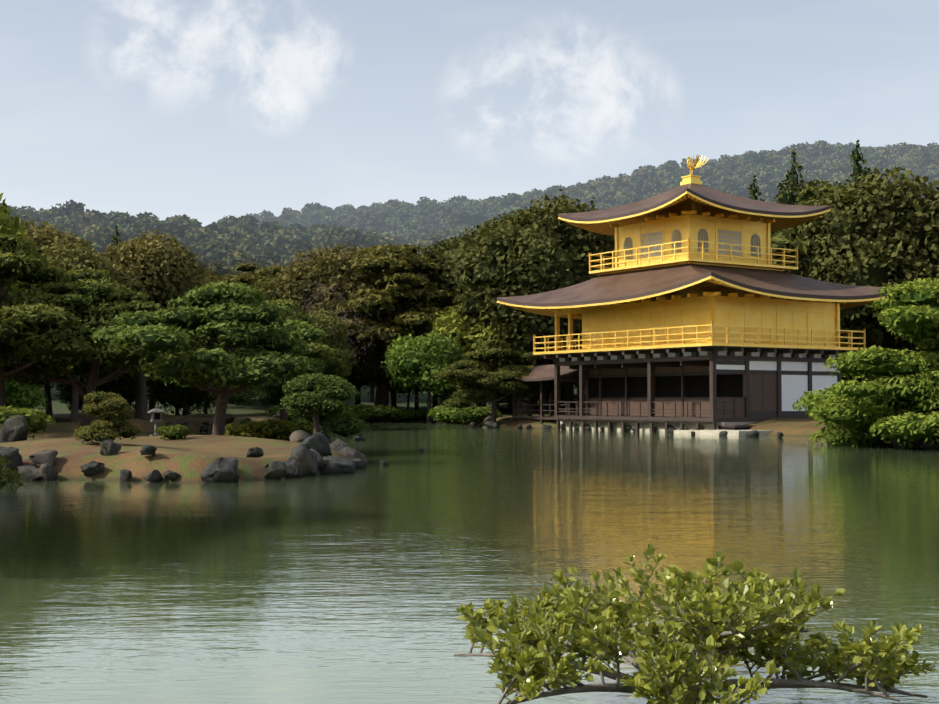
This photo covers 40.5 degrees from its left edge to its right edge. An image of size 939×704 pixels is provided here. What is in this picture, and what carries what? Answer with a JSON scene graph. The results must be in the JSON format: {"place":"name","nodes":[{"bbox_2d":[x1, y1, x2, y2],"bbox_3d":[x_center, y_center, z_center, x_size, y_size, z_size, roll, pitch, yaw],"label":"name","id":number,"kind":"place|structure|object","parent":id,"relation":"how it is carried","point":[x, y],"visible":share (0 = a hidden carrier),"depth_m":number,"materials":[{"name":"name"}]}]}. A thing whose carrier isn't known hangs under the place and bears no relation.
{"place":"outdoors","nodes":[
{"label":"outdoors","id":0,"kind":"place"},
{"bbox_2d":[0,227,932,482],"bbox_3d":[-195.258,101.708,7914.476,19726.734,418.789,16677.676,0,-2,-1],"label":"ground","id":1,"kind":"structure","parent":0,"point":[189,458],"depth_m":33.21,"materials":[{"name":"soil"}]},
{"bbox_2d":[0,446,23,469],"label":"rock","id":2,"kind":"object","parent":1,"relation":"on","point":[12,455],"depth_m":27.66,"materials":[{"name":"stone"}]},
{"bbox_2d":[0,415,27,442],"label":"rock","id":3,"kind":"object","parent":1,"relation":"on","point":[13,428],"depth_m":32.89,"materials":[{"name":"stone"}]},
{"bbox_2d":[0,193,44,304],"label":"tree","id":4,"kind":"object","parent":1,"relation":"on","point":[12,228],"depth_m":63.04,"materials":[{"name":"green plant"}]},
{"bbox_2d":[6,282,46,300],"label":"tree","id":5,"kind":"object","parent":1,"relation":"on","point":[35,289],"depth_m":65.37,"materials":[{"name":"green plant"}]},
{"bbox_2d":[5,378,47,410],"bbox_3d":[-22.509,2.259,61.385,4.077,3.951,4.094,-1,-2,20],"label":"bush","id":6,"kind":"object","parent":1,"relation":"on","point":[21,395],"depth_m":60.81,"materials":[{"name":"green plant"}]},
{"bbox_2d":[0,405,55,438],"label":"shrub","id":7,"kind":"object","parent":1,"relation":"on","point":[35,419],"depth_m":36.30,"materials":[{"name":"plant"}]},
{"bbox_2d":[17,464,41,480],"bbox_3d":[-9.483,2.695,27.493,0.815,0.506,0.453,10,5,25],"label":"rock","id":8,"kind":"object","parent":1,"relation":"on","point":[31,472],"depth_m":27.33,"materials":[{"name":"stone"}]},
{"bbox_2d":[29,449,57,466],"bbox_3d":[-9.378,2.330,27.961,0.590,0.382,0.637,0,-2,-6],"label":"rock","id":9,"kind":"object","parent":1,"relation":"on","point":[47,456],"depth_m":27.78,"materials":[{"name":"stone"}]},
{"bbox_2d":[38,463,57,480],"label":"rock","id":10,"kind":"object","parent":1,"relation":"on","point":[47,472],"depth_m":27.28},
{"bbox_2d":[41,383,58,417],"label":"tree","id":11,"kind":"object","parent":1,"relation":"on","point":[48,402],"depth_m":91.20,"materials":[{"name":"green plant"}]},
{"bbox_2d":[3,218,97,262],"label":"tree","id":12,"kind":"object","parent":1,"relation":"on","point":[41,240],"depth_m":73.19,"materials":[{"name":"green plant"}]},
{"bbox_2d":[36,362,71,388],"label":"tree","id":13,"kind":"object","parent":1,"relation":"on","point":[48,381],"depth_m":72.00,"materials":[{"name":"green plant"}]},
{"bbox_2d":[0,233,120,406],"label":"tree","id":14,"kind":"object","parent":1,"relation":"on","point":[19,262],"depth_m":45.24,"materials":[{"name":"green plant"}]},
{"bbox_2d":[32,241,143,421],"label":"tree","id":15,"kind":"object","parent":1,"relation":"on","point":[76,259],"depth_m":68.15,"materials":[{"name":"green plant"}]},
{"bbox_2d":[0,278,183,427],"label":"tree","id":16,"kind":"object","parent":1,"relation":"on","point":[94,363],"depth_m":45.90,"materials":[{"name":"green plant"}]},
{"bbox_2d":[80,461,104,476],"bbox_3d":[-8.224,2.598,27.688,0.500,0.467,0.536,1,-2,-23],"label":"rock","id":17,"kind":"object","parent":1,"relation":"on","point":[91,468],"depth_m":27.57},
{"bbox_2d":[54,375,130,416],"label":"tree","id":18,"kind":"object","parent":1,"relation":"on","point":[62,388],"depth_m":86.97,"materials":[{"name":"green plant"}]},
{"bbox_2d":[74,391,141,444],"bbox_3d":[-8.779,1.688,30.803,1.570,1.494,1.781,-1,-3,31],"label":"bush","id":19,"kind":"object","parent":1,"relation":"on","point":[114,411],"depth_m":30.50,"materials":[{"name":"green plant"}]},
{"bbox_2d":[64,224,155,416],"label":"tree","id":20,"kind":"object","parent":1,"relation":"on","point":[126,390],"depth_m":79.66,"materials":[{"name":"green plant"}]},
{"bbox_2d":[100,438,120,455],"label":"rock","id":21,"kind":"object","parent":1,"relation":"on","point":[109,446],"depth_m":28.14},
{"bbox_2d":[140,444,156,454],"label":"rock","id":22,"kind":"object","parent":1,"relation":"on","point":[148,449],"depth_m":27.52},
{"bbox_2d":[92,229,210,419],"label":"tree","id":23,"kind":"object","parent":1,"relation":"on","point":[161,269],"depth_m":70.78,"materials":[{"name":"green plant"}]},
{"bbox_2d":[147,405,165,435],"bbox_3d":[-9.781,2.158,39.717,0.480,1.024,0.480,1,-2,-24],"label":"stone lantern","id":24,"kind":"object","parent":1,"relation":"on","point":[156,412],"depth_m":39.63,"materials":[{"name":"grey"}]},
{"bbox_2d":[115,277,205,418],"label":"tree","id":25,"kind":"object","parent":1,"relation":"on","point":[137,407],"depth_m":78.47,"materials":[{"name":"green plant"}]},
{"bbox_2d":[154,425,189,439],"bbox_3d":[-8.357,2.293,35.744,0.982,0.517,0.834,-1,-3,29],"label":"shrub","id":26,"kind":"object","parent":1,"relation":"on","point":[172,432],"depth_m":35.54,"materials":[{"name":"plant"}]},
{"bbox_2d":[148,273,199,410],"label":"tree","id":27,"kind":"object","parent":1,"relation":"on","point":[151,408],"depth_m":103.01,"materials":[{"name":"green plant"}]},
{"bbox_2d":[147,349,212,415],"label":"tree","id":28,"kind":"object","parent":1,"relation":"on","point":[176,396],"depth_m":90.34,"materials":[{"name":"green plant"}]},
{"bbox_2d":[177,420,188,428],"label":"rock","id":29,"kind":"object","parent":1,"relation":"on","point":[183,422],"depth_m":72.10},
{"bbox_2d":[182,268,216,414],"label":"tree","id":30,"kind":"object","parent":1,"relation":"on","point":[207,278],"depth_m":97.25,"materials":[{"name":"green plant"}]},
{"bbox_2d":[190,385,216,413],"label":"tree","id":31,"kind":"object","parent":1,"relation":"on","point":[205,409],"depth_m":106.50,"materials":[{"name":"green plant"}]},
{"bbox_2d":[200,424,208,430],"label":"rock","id":32,"kind":"object","parent":1,"relation":"on","point":[204,427],"depth_m":74.00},
{"bbox_2d":[196,266,221,277],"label":"tree","id":33,"kind":"object","parent":1,"relation":"on","point":[213,274],"depth_m":187.52,"materials":[{"name":"green plant"}]},
{"bbox_2d":[91,280,330,435],"bbox_3d":[-8.182,0.457,41.079,7.796,5.400,7.401,1,-2,-19],"label":"tree","id":34,"kind":"object","parent":1,"relation":"on","point":[235,317],"depth_m":39.62,"materials":[{"name":"green plant"}]},
{"bbox_2d":[200,457,239,482],"bbox_3d":[-5.294,2.562,26.764,0.933,0.534,0.534,-2,26,8],"label":"rock","id":35,"kind":"object","parent":1,"relation":"on","point":[220,470],"depth_m":26.65,"materials":[{"name":"stone"}]},
{"bbox_2d":[226,414,233,423],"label":"rock","id":36,"kind":"object","parent":1,"relation":"on","point":[229,418],"depth_m":79.34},
{"bbox_2d":[224,457,237,470],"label":"rock","id":37,"kind":"object","parent":1,"relation":"on","point":[233,461],"depth_m":27.19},
{"bbox_2d":[193,281,269,348],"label":"tree","id":38,"kind":"object","parent":1,"relation":"on","point":[207,342],"depth_m":85.73,"materials":[{"name":"green plant"}]},
{"bbox_2d":[215,273,256,286],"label":"tree","id":39,"kind":"object","parent":1,"relation":"on","point":[229,279],"depth_m":142.00,"materials":[{"name":"green plant"}]},
{"bbox_2d":[236,271,255,278],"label":"tree","id":40,"kind":"object","parent":1,"relation":"on","point":[246,274],"depth_m":151.62,"materials":[{"name":"green plant"}]},
{"bbox_2d":[246,447,263,457],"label":"rock","id":41,"kind":"object","parent":1,"relation":"on","point":[255,452],"depth_m":28.95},
{"bbox_2d":[232,262,294,288],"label":"tree","id":42,"kind":"object","parent":1,"relation":"on","point":[264,272],"depth_m":138.74,"materials":[{"name":"green plant"}]},
{"bbox_2d":[249,276,291,308],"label":"tree","id":43,"kind":"object","parent":1,"relation":"on","point":[261,285],"depth_m":111.89,"materials":[{"name":"green plant"}]},
{"bbox_2d":[225,418,321,440],"bbox_3d":[-6.912,2.914,43.769,3.277,1.292,3.642,-2,-3,35],"label":"shrub","id":44,"kind":"object","parent":1,"relation":"on","point":[276,429],"depth_m":42.63,"materials":[{"name":"plant"}]},
{"bbox_2d":[260,292,290,407],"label":"tree","id":45,"kind":"object","parent":1,"relation":"on","point":[274,399],"depth_m":103.84,"materials":[{"name":"green plant"}]},
{"bbox_2d":[264,461,287,479],"bbox_3d":[-4.225,2.638,27.819,0.498,0.496,0.446,-1,-2,21],"label":"rock","id":46,"kind":"object","parent":1,"relation":"on","point":[276,470],"depth_m":27.70,"materials":[{"name":"stone"}]},
{"bbox_2d":[207,298,351,420],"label":"tree","id":47,"kind":"object","parent":1,"relation":"on","point":[333,359],"depth_m":76.44,"materials":[{"name":"green plant"}]},
{"bbox_2d":[265,405,300,420],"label":"bush","id":48,"kind":"object","parent":1,"relation":"on","point":[274,410],"depth_m":90.39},
{"bbox_2d":[284,457,297,477],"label":"rock","id":49,"kind":"object","parent":1,"relation":"on","point":[292,468],"depth_m":28.26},
{"bbox_2d":[293,468,302,477],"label":"rock","id":50,"kind":"object","parent":1,"relation":"on","point":[300,474],"depth_m":28.43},
{"bbox_2d":[289,430,310,441],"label":"rock","id":51,"kind":"object","parent":1,"relation":"on","point":[298,436],"depth_m":36.55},
{"bbox_2d":[289,445,317,476],"bbox_3d":[-3.810,2.578,29.082,0.724,0.940,0.941,0,-2,-12],"label":"rock","id":52,"kind":"object","parent":1,"relation":"on","point":[305,458],"depth_m":28.78,"materials":[{"name":"stone"}]},
{"bbox_2d":[300,432,331,455],"bbox_3d":[-3.689,2.231,30.880,0.878,0.531,0.508,23,-25,-18],"label":"rock","id":53,"kind":"object","parent":1,"relation":"on","point":[318,442],"depth_m":30.72,"materials":[{"name":"stone"}]},
{"bbox_2d":[310,449,326,469],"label":"rock","id":54,"kind":"object","parent":1,"relation":"on","point":[321,464],"depth_m":29.60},
{"bbox_2d":[280,372,368,439],"bbox_3d":[-4.149,1.673,34.914,2.378,2.258,2.346,-1,-2,22],"label":"tree","id":55,"kind":"object","parent":1,"relation":"on","point":[314,398],"depth_m":34.63,"materials":[{"name":"green plant"}]},
{"bbox_2d":[320,430,330,443],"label":"rock","id":56,"kind":"object","parent":1,"relation":"on","point":[327,436],"depth_m":35.27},
{"bbox_2d":[301,308,358,379],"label":"tree","id":57,"kind":"object","parent":1,"relation":"on","point":[331,326],"depth_m":99.51,"materials":[{"name":"green plant"}]},
{"bbox_2d":[272,243,392,377],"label":"tree","id":58,"kind":"object","parent":1,"relation":"on","point":[326,268],"depth_m":109.59,"materials":[{"name":"green plant"}]},
{"bbox_2d":[295,282,374,365],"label":"tree","id":59,"kind":"object","parent":1,"relation":"on","point":[339,316],"depth_m":105.34,"materials":[{"name":"green plant"}]},
{"bbox_2d":[320,456,355,474],"bbox_3d":[-3.178,2.777,30.103,1.000,0.602,0.919,1,-2,-15],"label":"rock","id":60,"kind":"object","parent":1,"relation":"on","point":[337,465],"depth_m":29.76,"materials":[{"name":"stone"}]},
{"bbox_2d":[330,439,347,451],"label":"rock","id":61,"kind":"object","parent":1,"relation":"on","point":[337,445],"depth_m":33.21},
{"bbox_2d":[324,407,356,421],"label":"shrub","id":62,"kind":"object","parent":1,"relation":"on","point":[345,411],"depth_m":97.82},
{"bbox_2d":[339,447,365,459],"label":"rock","id":63,"kind":"object","parent":1,"relation":"on","point":[348,452],"depth_m":32.78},
{"bbox_2d":[343,410,375,422],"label":"shrub","id":64,"kind":"object","parent":1,"relation":"on","point":[360,415],"depth_m":98.64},
{"bbox_2d":[353,457,367,468],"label":"rock","id":65,"kind":"object","parent":1,"relation":"on","point":[360,463],"depth_m":32.08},
{"bbox_2d":[346,342,397,404],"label":"tree","id":66,"kind":"object","parent":1,"relation":"on","point":[368,366],"depth_m":110.02,"materials":[{"name":"green plant"}]},
{"bbox_2d":[370,383,373,401],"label":"tree","id":67,"kind":"object","parent":1,"relation":"on","point":[371,396],"depth_m":134.20,"materials":[{"name":"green plant"}]},
{"bbox_2d":[347,404,401,422],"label":"shrub","id":68,"kind":"object","parent":1,"relation":"on","point":[379,413],"depth_m":99.51,"materials":[{"name":"plant"}]},
{"bbox_2d":[344,348,410,405],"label":"tree","id":69,"kind":"object","parent":1,"relation":"on","point":[358,388],"depth_m":114.96,"materials":[{"name":"green plant"}]},
{"bbox_2d":[309,243,454,405],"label":"tree","id":70,"kind":"object","parent":1,"relation":"on","point":[414,316],"depth_m":107.94,"materials":[{"name":"green plant"}]},
{"bbox_2d":[381,409,418,422],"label":"shrub","id":71,"kind":"object","parent":1,"relation":"on","point":[406,414],"depth_m":102.06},
{"bbox_2d":[389,385,421,409],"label":"tree","id":72,"kind":"object","parent":1,"relation":"on","point":[408,398],"depth_m":117.62,"materials":[{"name":"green plant"}]},
{"bbox_2d":[391,302,436,407],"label":"tree","id":73,"kind":"object","parent":1,"relation":"on","point":[393,399],"depth_m":116.14,"materials":[{"name":"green plant"}]},
{"bbox_2d":[403,409,434,421],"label":"shrub","id":74,"kind":"object","parent":1,"relation":"on","point":[422,415],"depth_m":102.94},
{"bbox_2d":[384,373,460,410],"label":"tree","id":75,"kind":"object","parent":1,"relation":"on","point":[416,406],"depth_m":113.18,"materials":[{"name":"green plant"}]},
{"bbox_2d":[380,330,473,422],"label":"tree","id":76,"kind":"object","parent":1,"relation":"on","point":[421,362],"depth_m":98.94,"materials":[{"name":"green plant"}]},
{"bbox_2d":[432,394,437,406],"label":"tree","id":77,"kind":"object","parent":1,"relation":"on","point":[434,404],"depth_m":121.63,"materials":[{"name":"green plant"}]},
{"bbox_2d":[410,223,483,406],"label":"tree","id":78,"kind":"object","parent":1,"relation":"on","point":[436,254],"depth_m":115.67,"materials":[{"name":"green plant"}]},
{"bbox_2d":[428,405,471,423],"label":"shrub","id":79,"kind":"object","parent":1,"relation":"on","point":[443,413],"depth_m":96.23,"materials":[{"name":"plant"}]},
{"bbox_2d":[0,140,938,278],"bbox_3d":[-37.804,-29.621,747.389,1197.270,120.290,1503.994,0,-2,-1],"label":"hill forest","id":80,"kind":"object","parent":1,"relation":"on","point":[246,225],"visible":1,"depth_m":514.38,"materials":[{"name":"plant"}]},
{"bbox_2d":[452,406,502,423],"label":"shrub","id":81,"kind":"object","parent":1,"relation":"on","point":[478,414],"depth_m":90.72,"materials":[{"name":"plant"}]},
{"bbox_2d":[426,296,533,406],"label":"tree","id":82,"kind":"object","parent":1,"relation":"on","point":[455,325],"depth_m":102.25,"materials":[{"name":"green plant"}]},
{"bbox_2d":[434,339,542,421],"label":"tree","id":83,"kind":"object","parent":1,"relation":"on","point":[493,384],"depth_m":82.47,"materials":[{"name":"green plant"}]},
{"bbox_2d":[484,421,494,427],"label":"rock","id":84,"kind":"object","parent":1,"relation":"on","point":[488,424],"depth_m":81.63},
{"bbox_2d":[442,223,595,413],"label":"tree","id":85,"kind":"object","parent":1,"relation":"on","point":[520,256],"depth_m":100.95,"materials":[{"name":"green plant"}]},
{"bbox_2d":[465,269,577,413],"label":"tree","id":86,"kind":"object","parent":1,"relation":"on","point":[516,336],"depth_m":100.28,"materials":[{"name":"green plant"}]},
{"bbox_2d":[508,359,541,411],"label":"tree","id":87,"kind":"object","parent":1,"relation":"on","point":[509,403],"depth_m":112.29,"materials":[{"name":"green plant"}]},
{"bbox_2d":[505,365,567,415],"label":"tree","id":88,"kind":"object","parent":1,"relation":"on","point":[531,393],"depth_m":85.57,"materials":[{"name":"green plant"}]},
{"bbox_2d":[532,350,553,411],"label":"tree","id":89,"kind":"object","parent":1,"relation":"on","point":[534,407],"depth_m":113.14,"materials":[{"name":"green plant"}]},
{"bbox_2d":[472,193,614,411],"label":"tree","id":90,"kind":"object","parent":1,"relation":"on","point":[580,242],"depth_m":105.79,"materials":[{"name":"green plant"}]},
{"bbox_2d":[531,361,576,403],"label":"tree","id":91,"kind":"object","parent":1,"relation":"on","point":[563,393],"depth_m":127.20,"materials":[{"name":"green plant"}]},
{"bbox_2d":[558,189,576,398],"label":"tree","id":92,"kind":"object","parent":1,"relation":"on","point":[562,389],"depth_m":139.93,"materials":[{"name":"green plant"}]},
{"bbox_2d":[536,195,614,410],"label":"tree","id":93,"kind":"object","parent":1,"relation":"on","point":[569,393],"depth_m":108.61,"materials":[{"name":"green plant"}]},
{"bbox_2d":[563,264,614,348],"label":"tree","id":94,"kind":"object","parent":1,"relation":"on","point":[578,326],"depth_m":100.52,"materials":[{"name":"green plant"}]},
{"bbox_2d":[497,155,895,435],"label":"pavilion","id":95,"kind":"structure","parent":1,"relation":"on","point":[695,308],"depth_m":71.19,"materials":[{"name":"gold metal"}]},
{"bbox_2d":[454,544,938,703],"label":"shrub","id":96,"kind":"object","parent":1,"relation":"on","point":[702,624],"depth_m":6.46,"materials":[{"name":"green plant"}]},
{"bbox_2d":[748,175,764,200],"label":"tree","id":97,"kind":"object","parent":1,"relation":"on","point":[753,191],"depth_m":119.26,"materials":[{"name":"green plant"}]},
{"bbox_2d":[771,179,848,233],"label":"tree","id":98,"kind":"object","parent":1,"relation":"on","point":[812,183],"depth_m":111.08,"materials":[{"name":"green plant"}]},
{"bbox_2d":[770,148,860,384],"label":"tree","id":99,"kind":"object","parent":1,"relation":"on","point":[787,195],"depth_m":100.96,"materials":[{"name":"green plant"}]},
{"bbox_2d":[772,239,863,346],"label":"tree","id":100,"kind":"object","parent":1,"relation":"on","point":[803,262],"depth_m":84.01,"materials":[{"name":"green plant"}]},
{"bbox_2d":[771,181,938,381],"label":"tree","id":101,"kind":"object","parent":1,"relation":"on","point":[777,241],"depth_m":84.21,"materials":[{"name":"green plant"}]},
{"bbox_2d":[835,139,874,382],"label":"tree","id":102,"kind":"object","parent":1,"relation":"on","point":[856,157],"depth_m":105.36,"materials":[{"name":"green plant"}]},
{"bbox_2d":[782,166,938,380],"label":"tree","id":103,"kind":"object","parent":1,"relation":"on","point":[886,224],"depth_m":83.14,"materials":[{"name":"green plant"}]},
{"bbox_2d":[792,277,938,449],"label":"tree","id":104,"kind":"object","parent":1,"relation":"on","point":[897,398],"depth_m":45.32,"materials":[{"name":"green plant"}]},
{"bbox_2d":[842,329,900,381],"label":"tree","id":105,"kind":"object","parent":1,"relation":"on","point":[889,346],"depth_m":90.94,"materials":[{"name":"green plant"}]},
{"bbox_2d":[883,325,937,353],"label":"tree","id":106,"kind":"object","parent":1,"relation":"on","point":[907,344],"depth_m":86.75,"materials":[{"name":"green plant"}]},
{"bbox_2d":[924,214,938,262],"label":"tree","id":107,"kind":"object","parent":1,"relation":"on","point":[931,246],"depth_m":82.00,"materials":[{"name":"green plant"}]},
{"bbox_2d":[0,421,938,703],"bbox_3d":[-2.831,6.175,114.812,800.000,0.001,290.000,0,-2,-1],"label":"water","id":108,"kind":"structure","parent":0,"point":[358,585],"depth_m":14.23,"materials":[{"name":"liquid"}]},
{"bbox_2d":[120,469,132,481],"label":"rock","id":109,"kind":"object","parent":108,"relation":"on","point":[125,475],"depth_m":26.98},
{"bbox_2d":[142,469,162,482],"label":"rock","id":110,"kind":"object","parent":108,"relation":"on","point":[154,475],"depth_m":26.71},
{"bbox_2d":[163,470,179,480],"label":"rock","id":111,"kind":"object","parent":108,"relation":"on","point":[171,475],"depth_m":26.72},
{"bbox_2d":[667,425,675,432],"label":"rock","id":112,"kind":"object","parent":108,"relation":"in","point":[671,428],"depth_m":69.15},
{"bbox_2d":[745,430,755,436],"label":"rock","id":113,"kind":"object","parent":108,"relation":"in","point":[752,433],"depth_m":61.19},
{"bbox_2d":[893,440,911,447],"bbox_3d":[15.855,3.303,46.517,0.682,0.477,0.763,-1,-2,18],"label":"shrub","id":114,"kind":"object","parent":108,"relation":"on","point":[897,445],"depth_m":46.21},
{"bbox_2d":[921,439,938,449],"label":"shrub","id":115,"kind":"object","parent":108,"relation":"in","point":[928,446],"depth_m":44.94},
{"bbox_2d":[0,0,938,226],"label":"sky","id":116,"kind":"structure","parent":0,"point":[206,111],"materials":[{"name":"blue"}]},
{"bbox_3d":[-13.991,-2.583,15.791,11.632,9.474,11.742,2,-3,-37],"label":"pine tree","id":117,"kind":"object","parent":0,"visible":0},
{"bbox_2d":[0,454,24,493],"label":"shrub","id":118,"kind":"object","parent":117,"relation":"attached to","point":[4,479],"depth_m":15.98,"materials":[{"name":"green plant"}]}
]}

